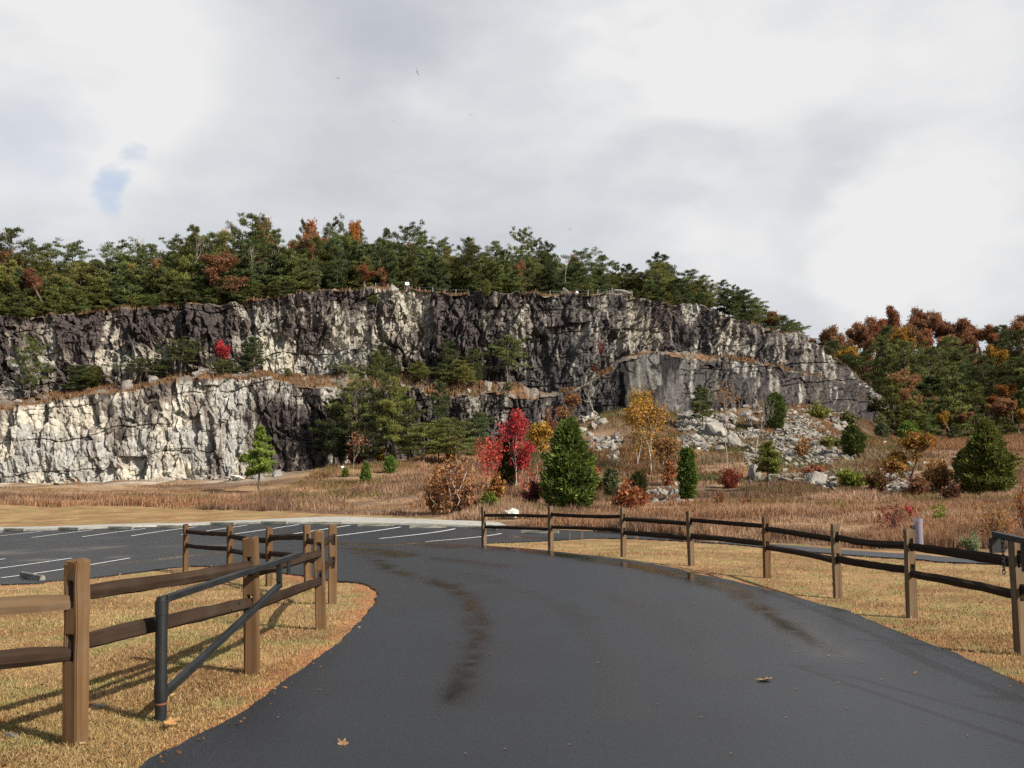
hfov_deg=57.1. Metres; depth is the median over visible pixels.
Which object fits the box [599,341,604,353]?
red bush
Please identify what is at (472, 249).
pine tree
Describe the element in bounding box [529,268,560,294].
pine tree
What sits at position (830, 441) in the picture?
green bush
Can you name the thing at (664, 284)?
pine tree
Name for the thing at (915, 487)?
red bush
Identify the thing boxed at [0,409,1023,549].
field grass
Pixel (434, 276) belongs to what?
pine tree
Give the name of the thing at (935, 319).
oak tree
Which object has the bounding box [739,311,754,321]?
pine tree
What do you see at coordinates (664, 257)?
pine tree
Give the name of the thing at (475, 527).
wheel stop
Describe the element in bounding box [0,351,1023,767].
ground
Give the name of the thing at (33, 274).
pine tree
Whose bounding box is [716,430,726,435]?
boulder
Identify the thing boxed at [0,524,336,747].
split rail fence
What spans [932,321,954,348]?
oak tree
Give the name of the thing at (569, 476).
cedar tree
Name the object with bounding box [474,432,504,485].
maple tree
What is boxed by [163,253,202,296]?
pine tree
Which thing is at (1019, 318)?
oak tree
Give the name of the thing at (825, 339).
oak tree
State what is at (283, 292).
pine tree
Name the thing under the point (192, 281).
pine tree
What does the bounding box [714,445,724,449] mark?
boulder
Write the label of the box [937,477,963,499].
brown bush
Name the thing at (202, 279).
pine tree
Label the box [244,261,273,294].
pine tree
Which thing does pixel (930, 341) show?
oak tree
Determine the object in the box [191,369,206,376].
boulder
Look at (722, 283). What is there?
pine tree
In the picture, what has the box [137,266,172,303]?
pine tree
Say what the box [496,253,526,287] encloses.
pine tree
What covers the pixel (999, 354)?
oak tree
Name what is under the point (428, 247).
pine tree
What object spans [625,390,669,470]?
poplar tree
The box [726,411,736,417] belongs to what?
boulder
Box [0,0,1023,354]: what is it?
sky
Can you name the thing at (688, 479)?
cedar tree
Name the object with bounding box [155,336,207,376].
pine tree
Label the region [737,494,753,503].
copper sapling
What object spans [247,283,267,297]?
pine tree
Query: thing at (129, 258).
pine tree
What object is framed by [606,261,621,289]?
pine tree
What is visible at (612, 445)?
boulder
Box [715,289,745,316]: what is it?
pine tree
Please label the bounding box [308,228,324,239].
oak tree
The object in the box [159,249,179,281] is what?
pine tree
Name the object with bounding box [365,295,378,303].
evergreen bush
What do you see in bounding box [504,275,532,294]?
pine tree
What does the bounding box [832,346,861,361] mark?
oak tree
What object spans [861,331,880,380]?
oak tree
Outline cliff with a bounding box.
[0,286,886,482]
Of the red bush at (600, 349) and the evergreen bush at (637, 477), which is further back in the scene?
the red bush at (600, 349)
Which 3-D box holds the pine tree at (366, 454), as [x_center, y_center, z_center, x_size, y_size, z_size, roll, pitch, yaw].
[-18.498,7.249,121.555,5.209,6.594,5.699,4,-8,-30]
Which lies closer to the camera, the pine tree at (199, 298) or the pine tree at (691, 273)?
the pine tree at (199, 298)
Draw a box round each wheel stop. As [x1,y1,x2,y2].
[3,528,25,530]
[19,571,45,579]
[58,527,79,530]
[108,526,133,529]
[157,525,182,527]
[210,522,235,524]
[260,521,287,523]
[308,522,341,524]
[358,523,393,525]
[409,525,445,527]
[468,526,497,529]
[521,530,558,533]
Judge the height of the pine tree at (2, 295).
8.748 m
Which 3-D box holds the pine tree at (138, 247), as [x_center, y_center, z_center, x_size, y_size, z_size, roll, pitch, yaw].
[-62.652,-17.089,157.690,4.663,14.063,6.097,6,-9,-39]
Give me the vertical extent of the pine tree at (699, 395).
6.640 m
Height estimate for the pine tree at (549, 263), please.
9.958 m
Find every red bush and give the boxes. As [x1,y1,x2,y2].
[343,447,362,463]
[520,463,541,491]
[593,466,602,492]
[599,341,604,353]
[714,468,742,487]
[904,473,931,497]
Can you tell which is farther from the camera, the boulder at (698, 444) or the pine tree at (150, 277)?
the pine tree at (150, 277)
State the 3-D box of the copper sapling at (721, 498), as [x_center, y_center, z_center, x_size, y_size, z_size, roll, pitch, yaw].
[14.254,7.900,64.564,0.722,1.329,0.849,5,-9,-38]
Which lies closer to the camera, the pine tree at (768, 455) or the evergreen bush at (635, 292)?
the pine tree at (768, 455)
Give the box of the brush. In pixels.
[517,400,926,483]
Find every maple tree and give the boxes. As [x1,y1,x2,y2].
[214,339,230,365]
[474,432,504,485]
[495,407,535,486]
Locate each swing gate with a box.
[154,552,302,722]
[989,531,1023,574]
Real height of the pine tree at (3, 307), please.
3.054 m
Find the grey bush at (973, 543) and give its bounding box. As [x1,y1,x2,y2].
[958,530,986,550]
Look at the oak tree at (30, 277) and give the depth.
142.07 m
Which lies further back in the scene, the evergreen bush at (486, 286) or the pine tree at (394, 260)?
the pine tree at (394, 260)
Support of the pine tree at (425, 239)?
on the cliff
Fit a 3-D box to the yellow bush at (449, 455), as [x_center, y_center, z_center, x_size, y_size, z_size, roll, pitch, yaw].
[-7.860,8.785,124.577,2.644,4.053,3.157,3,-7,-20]
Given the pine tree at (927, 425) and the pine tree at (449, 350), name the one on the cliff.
the pine tree at (449, 350)
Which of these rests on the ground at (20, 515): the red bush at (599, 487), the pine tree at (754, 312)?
the red bush at (599, 487)
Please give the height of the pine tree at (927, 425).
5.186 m
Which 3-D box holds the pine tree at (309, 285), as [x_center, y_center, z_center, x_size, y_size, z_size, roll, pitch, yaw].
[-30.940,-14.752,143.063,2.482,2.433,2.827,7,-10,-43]
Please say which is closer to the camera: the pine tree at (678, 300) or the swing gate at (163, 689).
the swing gate at (163, 689)
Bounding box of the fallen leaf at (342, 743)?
[338,738,348,746]
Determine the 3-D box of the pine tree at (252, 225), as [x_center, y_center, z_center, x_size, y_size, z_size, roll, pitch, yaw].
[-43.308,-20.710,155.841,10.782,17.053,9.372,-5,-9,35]
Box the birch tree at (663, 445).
[647,435,683,485]
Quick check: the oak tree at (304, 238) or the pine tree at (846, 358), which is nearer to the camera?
the oak tree at (304, 238)
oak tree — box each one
[0,249,24,296]
[22,268,44,312]
[24,280,42,300]
[150,258,162,282]
[197,249,252,301]
[248,248,266,261]
[255,217,282,246]
[259,259,274,283]
[287,217,319,247]
[293,234,318,285]
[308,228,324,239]
[319,238,335,288]
[348,220,360,243]
[355,228,362,245]
[357,264,378,286]
[378,266,393,287]
[513,259,526,288]
[552,391,581,418]
[566,253,577,267]
[761,311,779,329]
[807,327,827,345]
[823,332,850,347]
[825,324,855,350]
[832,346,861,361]
[844,315,878,364]
[854,321,866,351]
[856,353,874,384]
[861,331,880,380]
[871,318,893,350]
[884,305,901,328]
[885,369,939,421]
[888,326,917,369]
[899,320,932,375]
[906,306,929,329]
[913,309,943,361]
[915,327,934,372]
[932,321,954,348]
[935,318,971,337]
[936,410,950,438]
[937,333,986,370]
[949,330,977,368]
[954,410,973,425]
[967,325,982,361]
[968,324,980,363]
[976,324,1001,346]
[984,383,1017,416]
[985,344,1010,393]
[985,398,1015,431]
[990,396,1017,419]
[1000,320,1023,361]
[1009,314,1023,346]
[1015,408,1023,432]
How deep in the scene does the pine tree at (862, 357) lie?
203.97 m
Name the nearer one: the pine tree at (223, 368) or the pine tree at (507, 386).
the pine tree at (223, 368)
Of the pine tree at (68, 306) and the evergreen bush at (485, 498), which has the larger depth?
the pine tree at (68, 306)
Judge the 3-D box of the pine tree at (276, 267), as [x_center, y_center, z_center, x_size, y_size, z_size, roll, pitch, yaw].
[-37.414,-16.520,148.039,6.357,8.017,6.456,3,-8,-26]
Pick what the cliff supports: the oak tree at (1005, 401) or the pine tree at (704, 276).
the pine tree at (704, 276)
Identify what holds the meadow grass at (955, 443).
on the ground at (20, 515)
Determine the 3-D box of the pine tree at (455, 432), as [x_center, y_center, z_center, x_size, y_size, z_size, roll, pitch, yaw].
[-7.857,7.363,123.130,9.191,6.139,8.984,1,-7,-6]
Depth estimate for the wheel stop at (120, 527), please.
47.58 m
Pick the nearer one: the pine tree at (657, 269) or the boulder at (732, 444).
the boulder at (732, 444)
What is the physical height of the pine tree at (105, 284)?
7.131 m
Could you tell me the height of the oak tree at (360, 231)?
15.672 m
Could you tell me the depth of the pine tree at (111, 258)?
154.16 m
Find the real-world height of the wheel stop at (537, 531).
0.145 m
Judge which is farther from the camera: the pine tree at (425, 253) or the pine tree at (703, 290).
the pine tree at (703, 290)
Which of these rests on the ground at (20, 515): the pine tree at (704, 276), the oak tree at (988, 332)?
the oak tree at (988, 332)
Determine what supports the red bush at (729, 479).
on the ground at (20, 515)
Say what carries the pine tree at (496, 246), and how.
on the cliff
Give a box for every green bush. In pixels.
[803,399,833,419]
[817,434,841,447]
[835,467,868,487]
[839,409,861,424]
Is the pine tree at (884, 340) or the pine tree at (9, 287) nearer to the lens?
the pine tree at (9, 287)
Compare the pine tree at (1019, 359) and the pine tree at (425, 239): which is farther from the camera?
the pine tree at (1019, 359)
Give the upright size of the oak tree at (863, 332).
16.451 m
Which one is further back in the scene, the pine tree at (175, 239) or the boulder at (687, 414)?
the pine tree at (175, 239)
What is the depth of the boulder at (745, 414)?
145.39 m
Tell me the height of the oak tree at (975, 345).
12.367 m
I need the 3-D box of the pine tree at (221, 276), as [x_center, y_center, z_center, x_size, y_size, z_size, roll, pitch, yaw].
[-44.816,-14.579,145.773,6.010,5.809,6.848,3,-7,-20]
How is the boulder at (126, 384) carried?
on the cliff
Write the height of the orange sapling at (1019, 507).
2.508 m
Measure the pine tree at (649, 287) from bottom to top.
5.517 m
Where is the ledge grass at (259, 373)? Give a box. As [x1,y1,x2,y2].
[0,284,868,409]
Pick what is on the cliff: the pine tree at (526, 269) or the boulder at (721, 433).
the pine tree at (526, 269)
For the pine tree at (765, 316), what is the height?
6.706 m
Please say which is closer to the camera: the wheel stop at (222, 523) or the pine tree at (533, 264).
the wheel stop at (222, 523)
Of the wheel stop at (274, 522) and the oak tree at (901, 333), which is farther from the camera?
the oak tree at (901, 333)
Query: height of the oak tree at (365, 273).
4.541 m
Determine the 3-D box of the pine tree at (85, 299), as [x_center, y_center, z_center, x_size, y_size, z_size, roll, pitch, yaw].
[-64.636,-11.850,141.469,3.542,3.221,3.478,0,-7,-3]
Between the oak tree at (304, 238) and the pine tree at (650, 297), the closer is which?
the oak tree at (304, 238)
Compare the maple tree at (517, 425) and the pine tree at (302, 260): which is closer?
the maple tree at (517, 425)
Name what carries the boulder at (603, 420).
on the ground at (20, 515)
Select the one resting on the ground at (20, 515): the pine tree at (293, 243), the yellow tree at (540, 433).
the yellow tree at (540, 433)
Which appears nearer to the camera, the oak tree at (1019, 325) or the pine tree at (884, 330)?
the pine tree at (884, 330)
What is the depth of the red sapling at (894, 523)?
37.57 m
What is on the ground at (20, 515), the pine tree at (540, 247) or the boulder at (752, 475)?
the boulder at (752, 475)
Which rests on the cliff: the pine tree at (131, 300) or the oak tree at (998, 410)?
the pine tree at (131, 300)
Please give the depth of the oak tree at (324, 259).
157.39 m
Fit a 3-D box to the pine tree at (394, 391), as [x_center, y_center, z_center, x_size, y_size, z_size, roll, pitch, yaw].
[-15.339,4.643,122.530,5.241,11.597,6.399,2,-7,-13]
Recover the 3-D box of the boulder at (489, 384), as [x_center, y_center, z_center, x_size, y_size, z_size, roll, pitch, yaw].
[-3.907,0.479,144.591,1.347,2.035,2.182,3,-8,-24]
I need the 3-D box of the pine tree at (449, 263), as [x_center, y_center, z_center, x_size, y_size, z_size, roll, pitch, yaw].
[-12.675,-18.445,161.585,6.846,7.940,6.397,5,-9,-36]
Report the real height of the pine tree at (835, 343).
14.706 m
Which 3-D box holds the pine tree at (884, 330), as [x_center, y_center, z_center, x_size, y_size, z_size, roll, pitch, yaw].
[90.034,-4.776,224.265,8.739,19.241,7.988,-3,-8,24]
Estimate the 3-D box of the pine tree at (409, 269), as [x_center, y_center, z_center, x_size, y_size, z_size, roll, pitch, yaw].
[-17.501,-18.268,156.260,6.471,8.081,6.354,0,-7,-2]
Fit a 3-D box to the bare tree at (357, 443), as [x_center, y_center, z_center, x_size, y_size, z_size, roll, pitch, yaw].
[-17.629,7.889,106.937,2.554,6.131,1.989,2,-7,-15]
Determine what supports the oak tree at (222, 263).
on the cliff
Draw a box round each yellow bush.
[372,444,387,461]
[442,437,461,462]
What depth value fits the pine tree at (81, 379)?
133.29 m
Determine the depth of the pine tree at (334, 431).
125.30 m
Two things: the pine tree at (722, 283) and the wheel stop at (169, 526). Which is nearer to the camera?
the wheel stop at (169, 526)
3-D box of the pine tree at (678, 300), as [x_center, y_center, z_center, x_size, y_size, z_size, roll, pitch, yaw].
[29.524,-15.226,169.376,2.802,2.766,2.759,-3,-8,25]
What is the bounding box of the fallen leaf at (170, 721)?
[164,716,177,725]
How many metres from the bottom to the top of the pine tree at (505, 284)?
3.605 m
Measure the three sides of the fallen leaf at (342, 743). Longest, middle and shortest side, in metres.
0.122 x 0.072 x 0.012 m
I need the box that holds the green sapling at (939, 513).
[928,503,947,519]
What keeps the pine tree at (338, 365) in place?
on the cliff
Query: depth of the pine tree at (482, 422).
135.67 m
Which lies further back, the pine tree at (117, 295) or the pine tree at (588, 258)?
the pine tree at (588, 258)
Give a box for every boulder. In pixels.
[5,732,18,738]
[120,379,132,389]
[148,375,158,384]
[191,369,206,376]
[230,474,244,479]
[250,473,263,478]
[272,469,281,475]
[388,284,397,295]
[482,381,491,390]
[504,508,519,517]
[562,287,568,293]
[591,422,596,429]
[596,418,608,424]
[610,443,617,450]
[611,289,631,295]
[678,411,695,419]
[691,433,703,438]
[691,442,703,447]
[704,422,724,436]
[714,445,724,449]
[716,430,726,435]
[720,415,727,423]
[723,423,736,428]
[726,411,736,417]
[727,432,740,443]
[728,442,736,448]
[740,411,749,417]
[747,416,759,422]
[748,465,760,479]
[778,474,800,482]
[787,437,800,441]
[805,471,826,483]
[837,418,847,425]
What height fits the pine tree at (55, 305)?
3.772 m
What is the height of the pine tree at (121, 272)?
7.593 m
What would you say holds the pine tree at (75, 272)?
on the cliff
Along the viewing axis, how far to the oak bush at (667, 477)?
88.69 m
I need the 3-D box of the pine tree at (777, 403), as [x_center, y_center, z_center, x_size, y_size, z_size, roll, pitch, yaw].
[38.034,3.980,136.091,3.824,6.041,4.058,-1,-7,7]
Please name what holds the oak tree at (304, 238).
on the cliff
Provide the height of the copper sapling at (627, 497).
2.371 m
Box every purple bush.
[518,478,543,504]
[859,466,896,492]
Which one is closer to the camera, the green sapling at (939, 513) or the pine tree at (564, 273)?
the green sapling at (939, 513)
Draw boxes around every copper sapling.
[422,453,481,514]
[423,463,449,512]
[482,471,506,498]
[610,478,651,508]
[713,490,724,503]
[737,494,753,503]
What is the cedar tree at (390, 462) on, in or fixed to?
on the ground at (20, 515)
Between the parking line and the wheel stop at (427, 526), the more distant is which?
the wheel stop at (427, 526)
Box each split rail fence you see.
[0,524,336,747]
[481,506,1023,655]
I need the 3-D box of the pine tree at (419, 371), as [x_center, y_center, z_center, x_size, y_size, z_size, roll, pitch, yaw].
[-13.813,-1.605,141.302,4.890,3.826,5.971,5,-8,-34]
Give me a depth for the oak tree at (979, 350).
253.65 m
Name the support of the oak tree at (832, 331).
on the ground at (20, 515)
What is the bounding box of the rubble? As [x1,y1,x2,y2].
[178,403,981,504]
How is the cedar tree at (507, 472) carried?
on the ground at (20, 515)
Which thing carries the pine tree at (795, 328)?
on the cliff
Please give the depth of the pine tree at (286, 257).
144.89 m
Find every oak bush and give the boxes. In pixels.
[659,457,678,485]
[792,435,814,455]
[802,462,824,472]
[921,458,954,491]
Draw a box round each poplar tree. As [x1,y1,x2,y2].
[623,383,656,464]
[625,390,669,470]
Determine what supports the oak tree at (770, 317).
on the cliff
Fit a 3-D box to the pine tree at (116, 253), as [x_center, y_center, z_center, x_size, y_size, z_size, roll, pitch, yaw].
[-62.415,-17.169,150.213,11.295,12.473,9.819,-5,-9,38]
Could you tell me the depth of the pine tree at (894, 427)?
169.25 m
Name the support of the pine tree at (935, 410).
on the ground at (20, 515)
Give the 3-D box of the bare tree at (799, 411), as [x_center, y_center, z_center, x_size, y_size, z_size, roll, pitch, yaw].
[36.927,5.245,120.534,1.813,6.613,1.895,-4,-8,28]
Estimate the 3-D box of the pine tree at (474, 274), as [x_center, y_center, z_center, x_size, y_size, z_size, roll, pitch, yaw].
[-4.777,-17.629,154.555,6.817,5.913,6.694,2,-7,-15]
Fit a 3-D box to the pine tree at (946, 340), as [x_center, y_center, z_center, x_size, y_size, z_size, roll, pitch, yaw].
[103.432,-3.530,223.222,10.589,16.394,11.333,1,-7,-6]
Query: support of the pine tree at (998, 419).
on the ground at (20, 515)
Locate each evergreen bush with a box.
[144,294,163,309]
[232,279,259,299]
[264,281,284,297]
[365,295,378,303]
[478,490,500,508]
[480,278,492,295]
[491,277,514,293]
[578,284,594,295]
[628,470,648,495]
[632,288,639,297]
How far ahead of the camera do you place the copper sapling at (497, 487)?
62.73 m
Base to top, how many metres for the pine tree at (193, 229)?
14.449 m
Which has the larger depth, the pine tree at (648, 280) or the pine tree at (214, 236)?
the pine tree at (648, 280)
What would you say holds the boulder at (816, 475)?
on the ground at (20, 515)
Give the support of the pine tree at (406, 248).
on the cliff
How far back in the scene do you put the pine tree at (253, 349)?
135.22 m
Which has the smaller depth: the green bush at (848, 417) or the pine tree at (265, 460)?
the pine tree at (265, 460)
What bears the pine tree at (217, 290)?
on the cliff
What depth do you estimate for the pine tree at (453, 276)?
166.52 m
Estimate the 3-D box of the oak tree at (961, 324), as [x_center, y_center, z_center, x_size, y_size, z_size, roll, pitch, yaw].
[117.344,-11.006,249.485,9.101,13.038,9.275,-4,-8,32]
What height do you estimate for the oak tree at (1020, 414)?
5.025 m
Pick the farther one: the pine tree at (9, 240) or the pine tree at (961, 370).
the pine tree at (961, 370)
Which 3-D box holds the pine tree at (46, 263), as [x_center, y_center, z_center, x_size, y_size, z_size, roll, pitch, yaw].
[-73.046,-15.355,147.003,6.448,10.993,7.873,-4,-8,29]
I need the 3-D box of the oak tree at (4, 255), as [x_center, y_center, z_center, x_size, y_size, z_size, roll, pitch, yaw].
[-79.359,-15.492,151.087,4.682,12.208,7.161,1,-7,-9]
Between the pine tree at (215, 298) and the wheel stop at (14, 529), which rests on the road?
the wheel stop at (14, 529)
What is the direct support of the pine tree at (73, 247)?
on the cliff
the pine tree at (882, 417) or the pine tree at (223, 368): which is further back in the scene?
the pine tree at (882, 417)
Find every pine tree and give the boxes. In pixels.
[0,227,51,291]
[0,241,55,273]
[0,259,36,310]
[0,271,8,305]
[0,291,37,317]
[0,298,8,315]
[6,269,39,313]
[7,333,56,400]
[8,260,46,294]
[20,251,72,315]
[20,296,45,317]
[34,281,68,312]
[34,302,52,315]
[37,292,72,313]
[43,237,98,285]
[44,260,99,301]
[47,273,73,308]
[51,282,79,311]
[60,285,91,313]
[60,300,77,313]
[61,364,99,389]
[70,294,95,313]
[73,282,105,308]
[77,268,100,296]
[77,365,111,387]
[79,259,107,284]
[83,294,109,310]
[88,271,118,307]
[89,236,152,287]
[93,255,138,282]
[95,261,118,305]
[95,288,128,309]
[101,288,128,309]
[101,356,175,383]
[108,267,149,308]
[110,267,144,307]
[112,253,139,293]
[118,295,144,307]
[122,253,153,286]
[129,243,168,273]
[132,274,164,300]
[133,242,153,264]
[136,293,153,306]
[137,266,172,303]
[147,263,171,292]
[153,292,170,305]
[155,269,182,300]
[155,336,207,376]
[158,234,185,267]
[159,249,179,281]
[161,278,204,305]
[162,252,188,280]
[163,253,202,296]
[164,288,180,303]
[171,224,209,271]
[171,236,216,287]
[180,240,238,287]
[185,231,231,269]
[185,257,219,301]
[186,271,205,302]
[190,290,205,302]
[194,288,222,304]
[200,247,243,276]
[202,279,242,304]
[203,357,247,374]
[204,272,235,303]
[218,277,260,302]
[221,229,246,254]
[222,248,269,288]
[223,252,257,301]
[225,212,279,260]
[236,235,281,264]
[238,336,267,371]
[238,425,276,491]
[240,230,270,249]
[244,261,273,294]
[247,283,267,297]
[258,252,289,290]
[261,245,289,291]
[269,227,286,249]
[270,248,313,293]
[272,278,296,296]
[279,368,298,376]
[283,273,308,292]
[287,253,323,289]
[290,239,319,280]
[290,239,325,281]
[295,218,307,240]
[296,262,320,291]
[299,235,333,285]
[299,279,317,291]
[308,397,354,465]
[316,213,349,264]
[316,233,364,288]
[317,236,351,288]
[322,261,347,290]
[325,244,366,290]
[326,362,355,376]
[326,363,387,464]
[340,239,364,286]
[341,219,367,243]
[346,257,380,290]
[349,244,379,288]
[350,414,391,462]
[352,242,384,282]
[360,351,392,462]
[362,237,397,283]
[366,344,396,375]
[375,375,412,455]
[376,241,402,282]
[376,248,410,290]
[378,228,399,256]
[384,358,403,376]
[384,395,430,459]
[389,250,425,291]
[391,219,434,276]
[393,423,459,463]
[397,246,420,287]
[398,250,423,288]
[403,360,437,381]
[404,246,455,290]
[408,229,430,290]
[416,245,438,291]
[418,254,454,288]
[422,255,451,291]
[423,236,459,266]
[425,379,451,461]
[426,417,482,461]
[432,339,460,387]
[434,360,476,384]
[441,256,465,292]
[444,260,471,293]
[449,237,480,293]
[451,244,494,293]
[451,267,471,294]
[459,347,488,388]
[461,259,503,292]
[462,411,493,448]
[469,280,481,293]
[471,256,501,276]
[477,266,503,290]
[483,240,507,260]
[485,258,521,289]
[488,334,532,388]
[490,282,502,292]
[494,279,515,291]
[495,249,521,273]
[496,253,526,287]
[502,383,514,390]
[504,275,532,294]
[507,226,536,269]
[514,253,538,292]
[522,237,550,277]
[523,258,555,292]
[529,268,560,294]
[531,255,558,292]
[535,250,564,277]
[538,241,560,285]
[550,271,571,293]
[559,267,573,292]
[560,246,610,286]
[563,261,594,291]
[566,272,594,294]
[583,271,599,291]
[587,269,614,294]
[591,254,615,293]
[599,272,643,291]
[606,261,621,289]
[614,263,640,295]
[625,271,650,298]
[627,273,643,297]
[635,269,655,298]
[638,261,676,295]
[641,275,665,301]
[643,292,655,300]
[645,251,676,291]
[647,286,669,301]
[656,282,679,302]
[660,291,674,305]
[667,278,689,302]
[671,277,699,298]
[672,292,683,304]
[676,269,704,294]
[683,293,694,303]
[686,290,699,302]
[689,386,715,428]
[690,274,719,305]
[691,282,710,301]
[692,294,707,304]
[699,292,716,307]
[704,285,720,311]
[714,279,730,313]
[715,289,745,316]
[726,301,742,319]
[727,284,743,314]
[731,289,760,318]
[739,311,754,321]
[742,297,768,324]
[752,440,782,490]
[753,305,787,329]
[762,391,789,428]
[766,315,796,332]
[781,322,810,341]
[823,340,848,360]
[838,353,867,382]
[851,352,886,392]
[859,335,904,406]
[869,376,911,426]
[873,324,907,392]
[874,413,890,423]
[875,338,933,393]
[889,375,936,419]
[889,414,906,435]
[893,408,929,432]
[897,396,926,431]
[898,420,916,437]
[905,343,960,407]
[909,350,950,390]
[912,375,952,425]
[917,398,952,434]
[919,414,939,435]
[920,364,981,428]
[929,336,972,388]
[940,401,975,435]
[943,345,988,401]
[945,423,966,438]
[949,363,989,409]
[949,449,966,492]
[951,416,1023,495]
[954,381,993,427]
[968,355,1006,416]
[979,363,1018,395]
[981,339,1014,383]
[984,324,1017,362]
[989,411,1011,433]
[992,355,1023,388]
[998,329,1023,377]
[1001,368,1023,421]
[1002,419,1019,435]
[1012,368,1023,414]
[1016,401,1023,422]
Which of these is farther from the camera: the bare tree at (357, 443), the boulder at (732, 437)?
the boulder at (732, 437)
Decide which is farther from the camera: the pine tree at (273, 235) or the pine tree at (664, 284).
the pine tree at (664, 284)
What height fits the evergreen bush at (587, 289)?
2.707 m
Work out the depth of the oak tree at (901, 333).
222.62 m
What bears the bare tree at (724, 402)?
on the ground at (20, 515)
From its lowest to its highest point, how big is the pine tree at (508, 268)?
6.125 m
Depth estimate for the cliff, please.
140.10 m
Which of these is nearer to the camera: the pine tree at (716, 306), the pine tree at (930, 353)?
the pine tree at (716, 306)
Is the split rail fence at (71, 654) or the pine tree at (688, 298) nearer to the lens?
the split rail fence at (71, 654)
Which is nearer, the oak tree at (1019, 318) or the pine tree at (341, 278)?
the pine tree at (341, 278)
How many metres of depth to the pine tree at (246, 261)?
145.25 m
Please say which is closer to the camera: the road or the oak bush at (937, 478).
the road
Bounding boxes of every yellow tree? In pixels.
[527,421,553,469]
[880,430,939,480]
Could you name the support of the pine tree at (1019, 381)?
on the ground at (20, 515)
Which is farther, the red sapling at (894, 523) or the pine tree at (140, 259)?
the pine tree at (140, 259)
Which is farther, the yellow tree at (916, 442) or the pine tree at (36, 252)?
the pine tree at (36, 252)
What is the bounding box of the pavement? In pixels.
[0,517,506,530]
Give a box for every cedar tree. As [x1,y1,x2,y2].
[341,468,350,476]
[358,461,372,482]
[383,454,398,472]
[494,437,520,486]
[536,415,603,509]
[600,466,620,495]
[675,446,699,500]
[837,423,869,456]
[873,421,889,438]
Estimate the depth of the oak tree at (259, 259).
151.38 m
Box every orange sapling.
[961,491,1021,539]
[1012,472,1023,528]
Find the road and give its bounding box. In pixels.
[0,524,1023,767]
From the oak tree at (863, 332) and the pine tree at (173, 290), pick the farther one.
the oak tree at (863, 332)
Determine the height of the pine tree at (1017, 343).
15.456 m
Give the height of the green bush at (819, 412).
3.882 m
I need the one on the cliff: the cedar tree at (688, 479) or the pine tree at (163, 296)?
the pine tree at (163, 296)
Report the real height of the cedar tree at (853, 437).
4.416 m
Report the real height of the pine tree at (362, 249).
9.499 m
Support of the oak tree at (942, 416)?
on the ground at (20, 515)
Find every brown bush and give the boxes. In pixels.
[455,483,479,510]
[538,403,559,435]
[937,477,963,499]
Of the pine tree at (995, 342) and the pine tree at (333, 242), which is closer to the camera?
the pine tree at (333, 242)
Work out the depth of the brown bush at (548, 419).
132.37 m
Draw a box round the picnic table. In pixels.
[61,479,81,484]
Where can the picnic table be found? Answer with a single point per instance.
(78, 481)
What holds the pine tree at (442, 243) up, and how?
on the cliff
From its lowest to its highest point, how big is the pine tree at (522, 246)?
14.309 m
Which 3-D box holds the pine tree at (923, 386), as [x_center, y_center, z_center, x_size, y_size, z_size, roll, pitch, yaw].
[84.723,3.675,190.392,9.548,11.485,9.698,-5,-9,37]
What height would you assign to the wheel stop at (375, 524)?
0.145 m
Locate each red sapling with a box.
[874,496,908,529]
[904,503,918,518]
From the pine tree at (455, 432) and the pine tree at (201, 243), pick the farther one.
the pine tree at (201, 243)
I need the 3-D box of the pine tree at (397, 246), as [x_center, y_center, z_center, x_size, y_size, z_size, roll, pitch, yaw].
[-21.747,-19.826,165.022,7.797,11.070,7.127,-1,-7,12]
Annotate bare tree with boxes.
[346,429,367,469]
[583,391,595,420]
[713,382,740,467]
[744,399,772,451]
[793,400,805,432]
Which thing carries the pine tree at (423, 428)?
on the ground at (20, 515)
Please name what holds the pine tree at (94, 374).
on the cliff
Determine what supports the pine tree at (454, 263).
on the cliff
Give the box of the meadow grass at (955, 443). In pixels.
[756,402,1023,451]
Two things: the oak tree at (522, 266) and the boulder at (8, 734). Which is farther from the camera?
the oak tree at (522, 266)
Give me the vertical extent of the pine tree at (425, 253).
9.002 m
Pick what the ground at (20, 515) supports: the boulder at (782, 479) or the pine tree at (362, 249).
the boulder at (782, 479)
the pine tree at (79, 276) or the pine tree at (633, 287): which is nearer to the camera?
the pine tree at (79, 276)
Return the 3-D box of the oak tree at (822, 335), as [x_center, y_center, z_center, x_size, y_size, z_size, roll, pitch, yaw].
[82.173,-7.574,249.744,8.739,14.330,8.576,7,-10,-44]
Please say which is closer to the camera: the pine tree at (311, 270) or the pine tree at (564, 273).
the pine tree at (311, 270)
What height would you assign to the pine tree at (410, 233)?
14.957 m
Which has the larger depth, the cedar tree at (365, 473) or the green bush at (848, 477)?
the cedar tree at (365, 473)
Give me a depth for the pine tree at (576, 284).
163.07 m
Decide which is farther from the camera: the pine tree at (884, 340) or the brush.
the pine tree at (884, 340)
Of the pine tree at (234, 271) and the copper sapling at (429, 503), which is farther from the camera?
the pine tree at (234, 271)
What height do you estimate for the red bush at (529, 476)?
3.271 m
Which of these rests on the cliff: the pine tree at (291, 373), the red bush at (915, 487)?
the pine tree at (291, 373)
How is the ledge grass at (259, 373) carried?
on the cliff
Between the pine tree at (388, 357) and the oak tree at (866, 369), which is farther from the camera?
the oak tree at (866, 369)
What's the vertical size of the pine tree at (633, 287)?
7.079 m
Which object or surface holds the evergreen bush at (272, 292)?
on the cliff

